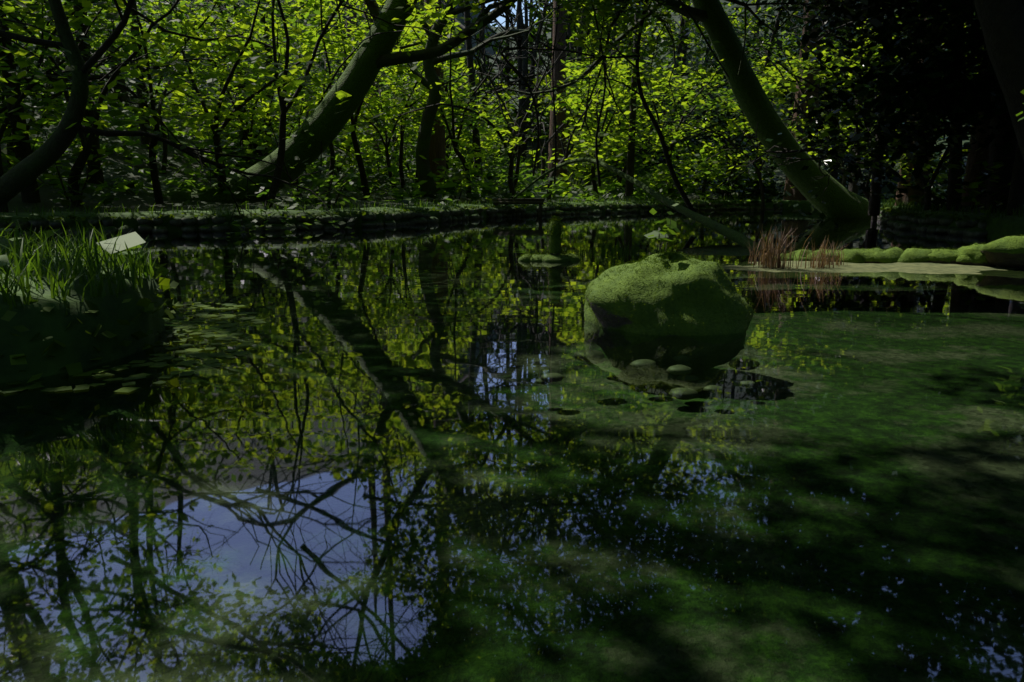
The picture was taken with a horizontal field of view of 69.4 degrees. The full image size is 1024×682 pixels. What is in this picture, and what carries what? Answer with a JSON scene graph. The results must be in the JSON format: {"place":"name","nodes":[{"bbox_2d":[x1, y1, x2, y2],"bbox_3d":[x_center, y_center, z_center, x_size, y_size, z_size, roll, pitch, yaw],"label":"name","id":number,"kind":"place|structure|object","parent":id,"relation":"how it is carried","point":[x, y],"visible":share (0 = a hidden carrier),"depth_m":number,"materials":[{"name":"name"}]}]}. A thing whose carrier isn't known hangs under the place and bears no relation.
{"place":"outdoors","nodes":[
{"label":"outdoors","id":0,"kind":"place"},
{"bbox_2d":[0,0,1000,213],"bbox_3d":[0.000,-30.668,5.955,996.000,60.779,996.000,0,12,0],"label":"terrain","id":1,"kind":"structure","parent":0,"point":[142,198],"depth_m":32.42,"materials":[{"name":"green plant"}]},
{"bbox_2d":[0,0,943,234],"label":"foliage","id":2,"kind":"object","parent":1,"relation":"on","point":[323,178],"visible":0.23,"depth_m":28.22,"materials":[{"name":"green plant"}]},
{"bbox_2d":[0,0,1023,212],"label":"maple foliage","id":3,"kind":"object","parent":1,"relation":"on","point":[222,42],"visible":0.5,"depth_m":28.73,"materials":[{"name":"green plant"}]},
{"bbox_2d":[0,0,1023,251],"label":"trees","id":4,"kind":"object","parent":1,"relation":"on","point":[1002,24],"visible":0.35,"depth_m":22.11,"materials":[{"name":"plant"}]},
{"bbox_2d":[599,0,1023,225],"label":"tree foliage","id":5,"kind":"object","parent":4,"relation":"attached to","point":[908,84],"visible":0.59,"depth_m":17.22,"materials":[{"name":"green plant"}]},
{"bbox_2d":[152,0,883,250],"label":"leaning tree trunks","id":6,"kind":"object","parent":1,"relation":"on","point":[323,123],"visible":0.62,"depth_m":23.11,"materials":[{"name":"green plant"}]},
{"bbox_2d":[0,0,830,208],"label":"tree","id":7,"kind":"object","parent":6,"relation":"attached to","point":[20,176],"visible":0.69,"depth_m":22.20,"materials":[{"name":"brown plant"}]},
{"bbox_2d":[345,0,990,205],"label":"tree trunks","id":8,"kind":"object","parent":1,"relation":"on","point":[437,148],"visible":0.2,"depth_m":34.01,"materials":[{"name":"brown plant"}]},
{"bbox_2d":[0,324,1023,681],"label":"pond bed","id":9,"kind":"object","parent":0,"point":[470,502],"visible":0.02,"depth_m":3.26,"materials":[{"name":"green liquid"}]},
{"bbox_2d":[0,201,987,236],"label":"stone edging","id":10,"kind":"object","parent":9,"relation":"on","point":[908,222],"depth_m":18.53,"materials":[{"name":"stone"}]},
{"bbox_2d":[518,220,753,378],"bbox_3d":[0.982,-0.703,8.007,1.320,1.004,5.916,-1,12,-5],"label":"moss boulder and stones","id":11,"kind":"object","parent":9,"relation":"on","point":[624,344],"visible":0.81,"depth_m":5.26,"materials":[{"name":"green plant"}]},
{"bbox_2d":[534,349,759,399],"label":"stones","id":12,"kind":"object","parent":9,"relation":"on","point":[682,369],"visible":0.99,"depth_m":5.04,"materials":[{"name":"stone"}]},
{"bbox_2d":[0,199,1023,411],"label":"pond bank","id":13,"kind":"structure","parent":0,"point":[77,340],"depth_m":4.41,"materials":[{"name":"green plant"}]},
{"bbox_2d":[0,199,1023,393],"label":"plants","id":14,"kind":"object","parent":13,"relation":"on","point":[74,369],"visible":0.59,"depth_m":5.18,"materials":[{"name":"green plant"}]},
{"bbox_2d":[0,89,1023,309],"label":"grass and plants","id":15,"kind":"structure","parent":13,"relation":"on","point":[122,249],"depth_m":5.14,"materials":[{"name":"green plant"}]},
{"bbox_2d":[4,209,1023,350],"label":"water surface","id":16,"kind":"object","parent":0,"point":[469,271],"visible":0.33,"depth_m":8.45,"materials":[{"name":"green liquid"}]},
{"bbox_2d":[492,198,544,216],"bbox_3d":[0.235,-4.835,27.173,1.900,0.785,0.460,0,12,0],"label":"bench","id":17,"kind":"object","parent":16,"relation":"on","point":[497,201],"visible":0.73,"depth_m":26.90,"materials":[{"name":"brown wood"}]},
{"bbox_2d":[721,261,1020,273],"bbox_3d":[4.750,-0.969,9.754,5.000,0.117,1.900,0,12,0],"label":"sand bar","id":18,"kind":"object","parent":16,"relation":"on","point":[927,268],"visible":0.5,"depth_m":9.40,"materials":[{"name":"sand"}]},
{"bbox_2d":[677,222,844,269],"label":"dry grass","id":19,"kind":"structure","parent":18,"relation":"on","point":[770,259],"depth_m":9.36,"materials":[{"name":"brown plant"}]},
{"bbox_2d":[781,236,1023,268],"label":"mossy log","id":20,"kind":"object","parent":16,"relation":"on","point":[1008,252],"visible":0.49,"depth_m":9.76,"materials":[{"name":"green plant"}]},
{"bbox_2d":[485,0,551,26],"label":"sky","id":21,"kind":"structure","parent":0,"point":[501,19],"materials":[{"name":"blue"}]}
]}

